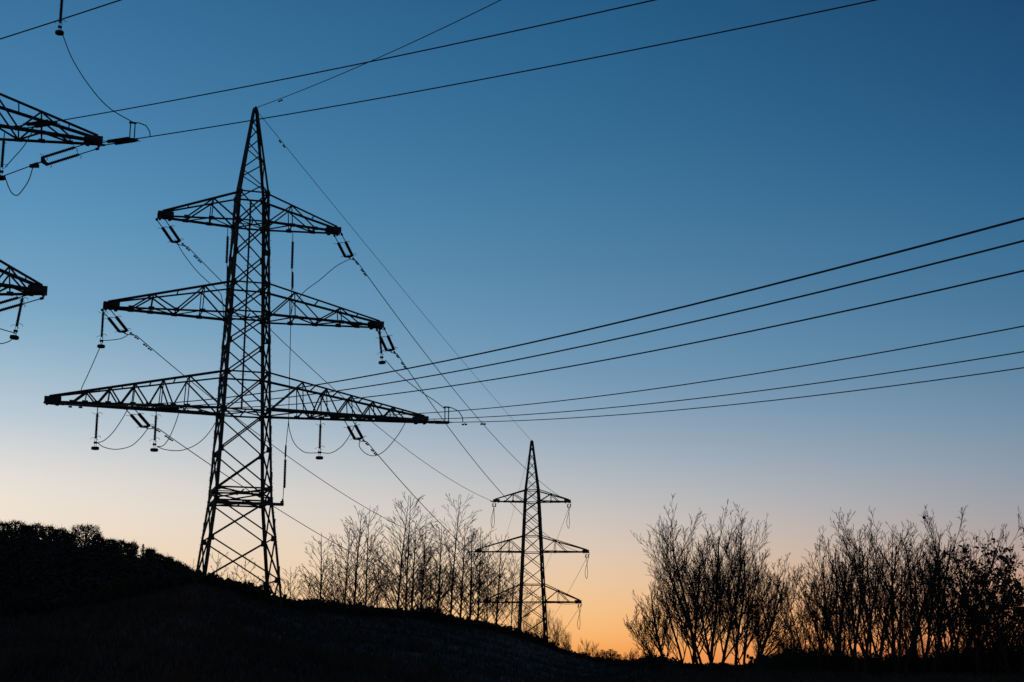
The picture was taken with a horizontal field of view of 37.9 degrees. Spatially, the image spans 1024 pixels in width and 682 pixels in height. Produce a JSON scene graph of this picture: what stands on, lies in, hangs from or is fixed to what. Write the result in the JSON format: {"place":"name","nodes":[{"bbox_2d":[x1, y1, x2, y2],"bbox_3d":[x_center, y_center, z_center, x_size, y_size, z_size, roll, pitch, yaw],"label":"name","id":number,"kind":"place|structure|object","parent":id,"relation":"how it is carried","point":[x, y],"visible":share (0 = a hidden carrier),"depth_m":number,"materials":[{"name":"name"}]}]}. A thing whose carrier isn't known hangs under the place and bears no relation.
{"place":"outdoors","nodes":[
{"label":"outdoors","id":0,"kind":"place"},
{"bbox_2d":[0,545,155,597],"bbox_3d":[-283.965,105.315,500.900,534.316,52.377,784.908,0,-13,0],"label":"hill","id":1,"kind":"structure","parent":0,"point":[58,573],"depth_m":264.10,"materials":[{"name":"black plant"}]},
{"bbox_2d":[6,519,25,534],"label":"round tree","id":2,"kind":"object","parent":1,"relation":"on","point":[15,524],"visible":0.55,"depth_m":336.94,"materials":[{"name":"black plant"}]},
{"bbox_2d":[41,523,58,540],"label":"round tree","id":3,"kind":"object","parent":1,"relation":"on","point":[48,532],"visible":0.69,"depth_m":338.84,"materials":[{"name":"black plant"}]},
{"bbox_2d":[69,523,103,544],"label":"round tree","id":4,"kind":"object","parent":1,"relation":"on","point":[76,531],"visible":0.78,"depth_m":340.41,"materials":[{"name":"black plant"}]},
{"bbox_2d":[0,528,199,602],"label":"forest","id":5,"kind":"object","parent":1,"relation":"on","point":[24,559],"visible":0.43,"depth_m":254.76,"materials":[{"name":"black plant"}]},
{"bbox_2d":[0,580,1023,681],"bbox_3d":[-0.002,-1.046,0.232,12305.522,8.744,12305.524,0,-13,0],"label":"ground","id":6,"kind":"structure","parent":0,"point":[507,642],"depth_m":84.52,"materials":[{"name":"black plant"}]},
{"bbox_2d":[0,93,102,296],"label":"pylon","id":7,"kind":"object","parent":6,"relation":"on","point":[32,288],"visible":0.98,"depth_m":80.44,"materials":[{"name":"metal"}]},
{"bbox_2d":[0,133,9,180],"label":"suspension insulator","id":8,"kind":"object","parent":7,"relation":"hanging from","point":[2,178],"visible":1,"depth_m":80.06,"materials":[{"name":"ceramic"}]},
{"bbox_2d":[9,291,27,339],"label":"suspension insulator","id":9,"kind":"object","parent":7,"relation":"hanging from","point":[14,337],"visible":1,"depth_m":78.56,"materials":[{"name":"ceramic"}]},
{"bbox_2d":[0,292,43,311],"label":"tension insulator","id":10,"kind":"object","parent":7,"relation":"attached to","point":[12,306],"visible":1,"depth_m":79.33,"materials":[{"name":"ceramic"}]},
{"bbox_2d":[14,119,59,127],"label":"tension insulator","id":11,"kind":"object","parent":7,"relation":"attached to","point":[42,123],"visible":1,"depth_m":79.07,"materials":[{"name":"metal"}]},
{"bbox_2d":[57,0,655,121],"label":"conductor","id":12,"kind":"object","parent":11,"relation":"attached to","point":[373,60],"visible":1,"depth_m":64.37,"materials":[{"name":"metal"}]},
{"bbox_2d":[54,0,65,35],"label":"suspension insulator","id":13,"kind":"object","parent":7,"relation":"hanging from","point":[59,32],"visible":0.94,"depth_m":82.64,"materials":[{"name":"metal"}]},
{"bbox_2d":[0,0,120,39],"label":"conductor","id":14,"kind":"object","parent":7,"relation":"attached to","point":[61,19],"visible":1,"depth_m":61.79,"materials":[{"name":"metal"}]},
{"bbox_2d":[38,141,99,167],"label":"tension insulator","id":15,"kind":"object","parent":7,"relation":"attached to","point":[43,161],"visible":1,"depth_m":81.68,"materials":[{"name":"ceramic"}]},
{"bbox_2d":[94,137,140,145],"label":"tension insulator","id":16,"kind":"object","parent":7,"relation":"attached to","point":[122,140],"visible":1,"depth_m":80.65,"materials":[{"name":"ceramic"}]},
{"bbox_2d":[137,0,876,138],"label":"conductor","id":17,"kind":"object","parent":16,"relation":"attached to","point":[531,69],"visible":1,"depth_m":63.60,"materials":[{"name":"metal"}]},
{"bbox_2d":[44,106,428,610],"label":"pylon","id":18,"kind":"object","parent":6,"relation":"on","point":[265,322],"visible":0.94,"depth_m":95.05,"materials":[{"name":"metal"}]},
{"bbox_2d":[43,401,64,404],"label":"tension insulator","id":19,"kind":"object","parent":18,"relation":"attached to","point":[53,403],"visible":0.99,"depth_m":88.31,"materials":[{"name":"metal"}]},
{"bbox_2d":[61,217,1023,407],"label":"conductor","id":20,"kind":"object","parent":19,"relation":"attached to","point":[903,250],"visible":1,"depth_m":35.21,"materials":[{"name":"metal"}]},
{"bbox_2d":[91,407,100,449],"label":"suspension insulator","id":21,"kind":"object","parent":18,"relation":"hanging from","point":[94,447],"visible":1,"depth_m":91.16,"materials":[{"name":"ceramic"}]},
{"bbox_2d":[102,404,123,407],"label":"tension insulator","id":22,"kind":"object","parent":18,"relation":"attached to","point":[115,406],"visible":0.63,"depth_m":89.32,"materials":[{"name":"metal"}]},
{"bbox_2d":[124,240,1023,409],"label":"conductor","id":23,"kind":"object","parent":22,"relation":"attached to","point":[934,263],"visible":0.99,"depth_m":40.48,"materials":[{"name":"metal"}]},
{"bbox_2d":[101,308,129,333],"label":"tension insulator","id":24,"kind":"object","parent":18,"relation":"attached to","point":[114,325],"visible":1,"depth_m":94.51,"materials":[{"name":"metal"}]},
{"bbox_2d":[124,407,153,428],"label":"tension insulator","id":25,"kind":"object","parent":18,"relation":"attached to","point":[144,420],"visible":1,"depth_m":93.65,"materials":[{"name":"metal"}]},
{"bbox_2d":[148,426,471,600],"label":"conductor","id":26,"kind":"object","parent":25,"relation":"attached to","point":[158,429],"visible":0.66,"depth_m":113.95,"materials":[{"name":"metal"}]},
{"bbox_2d":[150,409,160,451],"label":"suspension insulator","id":27,"kind":"object","parent":18,"relation":"hanging from","point":[153,449],"visible":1,"depth_m":92.23,"materials":[{"name":"metal"}]},
{"bbox_2d":[155,406,179,409],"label":"tension insulator","id":28,"kind":"object","parent":18,"relation":"attached to","point":[174,408],"visible":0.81,"depth_m":90.02,"materials":[{"name":"metal"}]},
{"bbox_2d":[180,270,1023,411],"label":"conductor","id":29,"kind":"object","parent":28,"relation":"attached to","point":[200,410],"visible":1,"depth_m":45.12,"materials":[{"name":"metal"}]},
{"bbox_2d":[155,217,183,244],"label":"tension insulator","id":30,"kind":"object","parent":18,"relation":"attached to","point":[178,240],"visible":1,"depth_m":96.79,"materials":[{"name":"metal"}]},
{"bbox_2d":[178,243,490,500],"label":"conductor","id":31,"kind":"object","parent":30,"relation":"attached to","point":[199,259],"visible":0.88,"depth_m":124.91,"materials":[{"name":"metal"}]},
{"bbox_2d":[225,226,228,340],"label":"dropper wire","id":32,"kind":"object","parent":18,"relation":"hanging from","point":[226,254],"visible":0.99,"depth_m":96.85,"materials":[{"name":"metal"}]},
{"bbox_2d":[289,231,293,372],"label":"dropper wire","id":33,"kind":"object","parent":18,"relation":"hanging from","point":[291,267],"visible":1,"depth_m":96.14,"materials":[{"name":"metal"}]},
{"bbox_2d":[282,373,289,500],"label":"dropper wire","id":34,"kind":"object","parent":33,"relation":"hanging from","point":[284,475],"visible":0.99,"depth_m":93.47,"materials":[{"name":"metal"}]},
{"bbox_2d":[325,414,351,417],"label":"tension insulator","id":35,"kind":"object","parent":18,"relation":"attached to","point":[340,416],"visible":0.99,"depth_m":93.28,"materials":[{"name":"metal"}]},
{"bbox_2d":[350,325,1023,418],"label":"conductor","id":36,"kind":"object","parent":35,"relation":"attached to","point":[717,379],"visible":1,"depth_m":59.57,"materials":[{"name":"metal"}]},
{"bbox_2d":[333,233,356,258],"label":"tension insulator","id":37,"kind":"object","parent":18,"relation":"attached to","point":[342,250],"visible":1,"depth_m":100.24,"materials":[{"name":"metal"}]},
{"bbox_2d":[351,257,566,500],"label":"conductor","id":38,"kind":"object","parent":37,"relation":"attached to","point":[364,273],"visible":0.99,"depth_m":122.98,"materials":[{"name":"metal"}]},
{"bbox_2d":[343,417,366,440],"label":"tension insulator","id":39,"kind":"object","parent":18,"relation":"attached to","point":[358,431],"visible":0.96,"depth_m":97.76,"materials":[{"name":"metal"}]},
{"bbox_2d":[361,439,577,603],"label":"conductor","id":40,"kind":"object","parent":39,"relation":"attached to","point":[373,450],"visible":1,"depth_m":120.18,"materials":[{"name":"metal"}]},
{"bbox_2d":[256,0,500,107],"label":"earth wire","id":41,"kind":"object","parent":18,"relation":"attached to","point":[281,99],"visible":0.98,"depth_m":80.23,"materials":[{"name":"metal"}]},
{"bbox_2d":[376,327,397,352],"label":"tension insulator","id":42,"kind":"object","parent":18,"relation":"attached to","point":[390,342],"visible":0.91,"depth_m":99.88,"materials":[{"name":"metal"}]},
{"bbox_2d":[392,351,585,552],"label":"conductor","id":43,"kind":"object","parent":42,"relation":"attached to","point":[402,363],"visible":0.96,"depth_m":124.94,"materials":[{"name":"metal"}]},
{"bbox_2d":[374,418,402,420],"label":"tension insulator","id":44,"kind":"object","parent":18,"relation":"attached to","point":[391,419],"visible":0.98,"depth_m":94.49,"materials":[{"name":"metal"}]},
{"bbox_2d":[401,351,1023,422],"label":"conductor","id":45,"kind":"object","parent":44,"relation":"attached to","point":[734,393],"visible":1,"depth_m":63.87,"materials":[{"name":"metal"}]},
{"bbox_2d":[259,114,529,438],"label":"earth wire","id":46,"kind":"object","parent":18,"relation":"attached to","point":[370,250],"visible":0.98,"depth_m":124.99,"materials":[{"name":"metal"}]},
{"bbox_2d":[420,420,448,423],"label":"tension insulator","id":47,"kind":"object","parent":18,"relation":"attached to","point":[434,422],"visible":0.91,"depth_m":95.66,"materials":[{"name":"metal"}]},
{"bbox_2d":[448,367,1023,424],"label":"conductor","id":48,"kind":"object","parent":47,"relation":"attached to","point":[754,402],"visible":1,"depth_m":67.54,"materials":[{"name":"metal"}]},
{"bbox_2d":[274,566,304,600],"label":"bare tree","id":49,"kind":"object","parent":6,"relation":"on","point":[290,585],"visible":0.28,"depth_m":163.21,"materials":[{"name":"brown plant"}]},
{"bbox_2d":[286,532,356,602],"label":"bare tree","id":50,"kind":"object","parent":6,"relation":"on","point":[321,576],"visible":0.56,"depth_m":149.27,"materials":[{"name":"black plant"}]},
{"bbox_2d":[311,559,352,602],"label":"bare tree","id":51,"kind":"object","parent":6,"relation":"on","point":[332,583],"visible":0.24,"depth_m":171.19,"materials":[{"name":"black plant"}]},
{"bbox_2d":[306,519,376,604],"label":"bare tree","id":52,"kind":"object","parent":6,"relation":"on","point":[349,549],"visible":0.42,"depth_m":166.27,"materials":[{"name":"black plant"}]},
{"bbox_2d":[315,505,397,605],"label":"bare tree","id":53,"kind":"object","parent":6,"relation":"on","point":[356,576],"visible":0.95,"depth_m":151.49,"materials":[{"name":"black plant"}]},
{"bbox_2d":[326,505,403,608],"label":"bare tree","id":54,"kind":"object","parent":6,"relation":"on","point":[366,534],"visible":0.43,"depth_m":176.80,"materials":[{"name":"black plant"}]},
{"bbox_2d":[344,543,399,608],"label":"bare tree","id":55,"kind":"object","parent":6,"relation":"on","point":[373,595],"visible":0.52,"depth_m":157.48,"materials":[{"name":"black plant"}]},
{"bbox_2d":[363,496,441,609],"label":"bare tree","id":56,"kind":"object","parent":6,"relation":"on","point":[402,557],"visible":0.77,"depth_m":157.18,"materials":[{"name":"black plant"}]},
{"bbox_2d":[385,525,443,610],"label":"bare tree","id":57,"kind":"object","parent":6,"relation":"on","point":[402,587],"visible":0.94,"depth_m":151.64,"materials":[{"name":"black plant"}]},
{"bbox_2d":[368,494,461,608],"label":"bare tree","id":58,"kind":"object","parent":6,"relation":"on","point":[394,550],"visible":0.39,"depth_m":177.29,"materials":[{"name":"black plant"}]},
{"bbox_2d":[402,558,450,613],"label":"bare tree","id":59,"kind":"object","parent":6,"relation":"on","point":[418,596],"visible":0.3,"depth_m":171.44,"materials":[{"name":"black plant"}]},
{"bbox_2d":[396,520,459,608],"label":"bare tree","id":60,"kind":"object","parent":6,"relation":"on","point":[432,581],"visible":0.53,"depth_m":165.88,"materials":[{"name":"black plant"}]},
{"bbox_2d":[406,523,461,619],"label":"bare tree","id":61,"kind":"object","parent":6,"relation":"on","point":[438,599],"visible":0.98,"depth_m":148.95,"materials":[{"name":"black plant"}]},
{"bbox_2d":[419,493,494,614],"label":"bare tree","id":62,"kind":"object","parent":6,"relation":"on","point":[457,518],"visible":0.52,"depth_m":174.12,"materials":[{"name":"black plant"}]},
{"bbox_2d":[432,530,497,631],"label":"bare tree","id":63,"kind":"object","parent":6,"relation":"on","point":[472,593],"visible":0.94,"depth_m":152.20,"materials":[{"name":"black plant"}]},
{"bbox_2d":[429,522,503,625],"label":"bare tree","id":64,"kind":"object","parent":6,"relation":"on","point":[462,586],"visible":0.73,"depth_m":164.02,"materials":[{"name":"black plant"}]},
{"bbox_2d":[453,525,507,620],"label":"bare tree","id":65,"kind":"object","parent":6,"relation":"on","point":[489,545],"visible":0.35,"depth_m":198.61,"materials":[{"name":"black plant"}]},
{"bbox_2d":[464,546,515,630],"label":"bare tree","id":66,"kind":"object","parent":6,"relation":"on","point":[487,616],"visible":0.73,"depth_m":176.91,"materials":[{"name":"black plant"}]},
{"bbox_2d":[465,532,523,632],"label":"bare tree","id":67,"kind":"object","parent":6,"relation":"on","point":[515,593],"visible":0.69,"depth_m":180.89,"materials":[{"name":"black plant"}]},
{"bbox_2d":[0,569,1020,675],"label":"undergrowth","id":68,"kind":"object","parent":6,"relation":"on","point":[15,604],"visible":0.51,"depth_m":89.42,"materials":[{"name":"black plant"}]},
{"bbox_2d":[488,550,542,634],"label":"bare tree","id":69,"kind":"object","parent":6,"relation":"on","point":[522,584],"visible":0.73,"depth_m":197.19,"materials":[{"name":"black plant"}]},
{"bbox_2d":[476,440,588,636],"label":"pylon","id":70,"kind":"object","parent":6,"relation":"on","point":[539,501],"visible":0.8,"depth_m":223.64,"materials":[{"name":"metal"}]},
{"bbox_2d":[538,594,566,643],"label":"bare bush","id":71,"kind":"object","parent":6,"relation":"on","point":[548,615],"visible":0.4,"depth_m":295.38,"materials":[{"name":"black plant"}]},
{"bbox_2d":[549,619,571,648],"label":"bare bush","id":72,"kind":"object","parent":6,"relation":"on","point":[556,637],"visible":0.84,"depth_m":285.27,"materials":[{"name":"brown plant"}]},
{"bbox_2d":[623,605,663,663],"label":"bare tree","id":73,"kind":"object","parent":6,"relation":"on","point":[650,654],"visible":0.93,"depth_m":104.06,"materials":[{"name":"black plant"}]},
{"bbox_2d":[632,568,673,661],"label":"bare tree","id":74,"kind":"object","parent":6,"relation":"on","point":[655,636],"visible":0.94,"depth_m":103.09,"materials":[{"name":"black plant"}]},
{"bbox_2d":[639,521,731,663],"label":"bare tree","id":75,"kind":"object","parent":6,"relation":"on","point":[681,641],"visible":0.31,"depth_m":106.07,"materials":[{"name":"black plant"}]},
{"bbox_2d":[642,508,731,663],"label":"bare tree","id":76,"kind":"object","parent":6,"relation":"on","point":[691,646],"visible":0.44,"depth_m":105.93,"materials":[{"name":"black plant"}]},
{"bbox_2d":[630,494,753,662],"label":"bare tree","id":77,"kind":"object","parent":6,"relation":"on","point":[716,571],"visible":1,"depth_m":100.30,"materials":[{"name":"black plant"}]},
{"bbox_2d":[672,502,775,663],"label":"bare tree","id":78,"kind":"object","parent":6,"relation":"on","point":[741,564],"visible":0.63,"depth_m":103.91,"materials":[{"name":"black plant"}]},
{"bbox_2d":[705,514,781,663],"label":"bare tree","id":79,"kind":"object","parent":6,"relation":"on","point":[735,659],"visible":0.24,"depth_m":110.46,"materials":[{"name":"black plant"}]},
{"bbox_2d":[713,552,808,664],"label":"bare tree","id":80,"kind":"object","parent":6,"relation":"on","point":[756,621],"visible":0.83,"depth_m":102.43,"materials":[{"name":"black plant"}]},
{"bbox_2d":[752,585,794,657],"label":"bare tree","id":81,"kind":"object","parent":6,"relation":"on","point":[766,645],"visible":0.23,"depth_m":104.89,"materials":[{"name":"black plant"}]},
{"bbox_2d":[770,603,819,649],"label":"bare tree","id":82,"kind":"object","parent":6,"relation":"on","point":[781,614],"visible":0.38,"depth_m":99.01,"materials":[{"name":"black plant"}]},
{"bbox_2d":[763,556,844,672],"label":"bare tree","id":83,"kind":"object","parent":6,"relation":"on","point":[805,634],"visible":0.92,"depth_m":84.85,"materials":[{"name":"black plant"}]},
{"bbox_2d":[791,567,861,672],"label":"bare tree","id":84,"kind":"object","parent":6,"relation":"on","point":[825,635],"visible":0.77,"depth_m":85.29,"materials":[{"name":"black plant"}]},
{"bbox_2d":[788,529,865,656],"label":"bare tree","id":85,"kind":"object","parent":6,"relation":"on","point":[822,599],"visible":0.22,"depth_m":99.18,"materials":[{"name":"black plant"}]},
{"bbox_2d":[792,506,888,664],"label":"bare tree","id":86,"kind":"object","parent":6,"relation":"on","point":[859,612],"visible":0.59,"depth_m":89.44,"materials":[{"name":"black plant"}]},
{"bbox_2d":[816,520,927,656],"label":"bare tree","id":87,"kind":"object","parent":6,"relation":"on","point":[871,579],"visible":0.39,"depth_m":95.57,"materials":[{"name":"black plant"}]},
{"bbox_2d":[830,533,915,674],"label":"bare tree","id":88,"kind":"object","parent":6,"relation":"on","point":[854,638],"visible":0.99,"depth_m":82.20,"materials":[{"name":"black plant"}]},
{"bbox_2d":[830,515,926,657],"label":"bare tree","id":89,"kind":"object","parent":6,"relation":"on","point":[872,640],"visible":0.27,"depth_m":95.49,"materials":[{"name":"black plant"}]},
{"bbox_2d":[742,616,1022,676],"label":"brush","id":90,"kind":"object","parent":6,"relation":"on","point":[777,661],"visible":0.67,"depth_m":85.20,"materials":[{"name":"black plant"}]},
{"bbox_2d":[848,505,966,658],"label":"bare tree","id":91,"kind":"object","parent":6,"relation":"on","point":[916,638],"visible":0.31,"depth_m":92.45,"materials":[{"name":"black plant"}]},
{"bbox_2d":[867,522,965,676],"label":"bare tree","id":92,"kind":"object","parent":6,"relation":"on","point":[902,629],"visible":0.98,"depth_m":81.73,"materials":[{"name":"black plant"}]},
{"bbox_2d":[863,505,972,654],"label":"bare tree","id":93,"kind":"object","parent":6,"relation":"on","point":[928,639],"visible":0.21,"depth_m":98.26,"materials":[{"name":"black plant"}]},
{"bbox_2d":[873,505,1003,674],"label":"bare tree","id":94,"kind":"object","parent":6,"relation":"on","point":[935,638],"visible":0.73,"depth_m":83.47,"materials":[{"name":"black plant"}]},
{"bbox_2d":[893,530,1004,673],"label":"bare tree","id":95,"kind":"object","parent":6,"relation":"on","point":[943,623],"visible":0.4,"depth_m":86.78,"materials":[{"name":"black plant"}]},
{"bbox_2d":[911,507,1023,653],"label":"bare tree","id":96,"kind":"object","parent":6,"relation":"on","point":[992,538],"visible":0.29,"depth_m":99.11,"materials":[{"name":"black plant"}]},
{"bbox_2d":[933,544,1015,675],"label":"leafy tree","id":97,"kind":"object","parent":6,"relation":"on","point":[964,600],"visible":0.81,"depth_m":82.75,"materials":[{"name":"black plant"}]},
{"bbox_2d":[930,537,1019,655],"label":"leafy tree","id":98,"kind":"object","parent":6,"relation":"on","point":[1008,574],"visible":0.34,"depth_m":88.17,"materials":[{"name":"black plant"}]},
{"bbox_2d":[955,561,1023,652],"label":"leafy tree","id":99,"kind":"object","parent":6,"relation":"on","point":[1001,614],"visible":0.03,"depth_m":97.72,"materials":[{"name":"black plant"}]},
{"bbox_2d":[961,544,1023,675],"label":"leafy tree","id":100,"kind":"object","parent":6,"relation":"on","point":[1017,611],"visible":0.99,"depth_m":81.56,"materials":[{"name":"black plant"}]},
{"bbox_2d":[974,540,1023,648],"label":"leafy tree","id":101,"kind":"object","parent":6,"relation":"on","point":[1013,569],"visible":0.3,"depth_m":93.16,"materials":[{"name":"black plant"}]},
{"bbox_2d":[1001,526,1023,633],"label":"leafy tree","id":102,"kind":"object","parent":6,"relation":"on","point":[1020,588],"visible":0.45,"depth_m":93.93,"materials":[{"name":"black plant"}]},
{"bbox_2d":[0,0,1023,664],"label":"sky","id":103,"kind":"structure","parent":0,"point":[534,205],"materials":[{"name":"blue"}]},
{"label":"jumper wire","id":104,"kind":"object","parent":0,"visible":0},
{"bbox_2d":[127,332,466,550],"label":"conductor","id":105,"kind":"object","parent":104,"relation":"attached to","point":[138,338],"visible":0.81,"depth_m":117.28,"materials":[{"name":"metal"}]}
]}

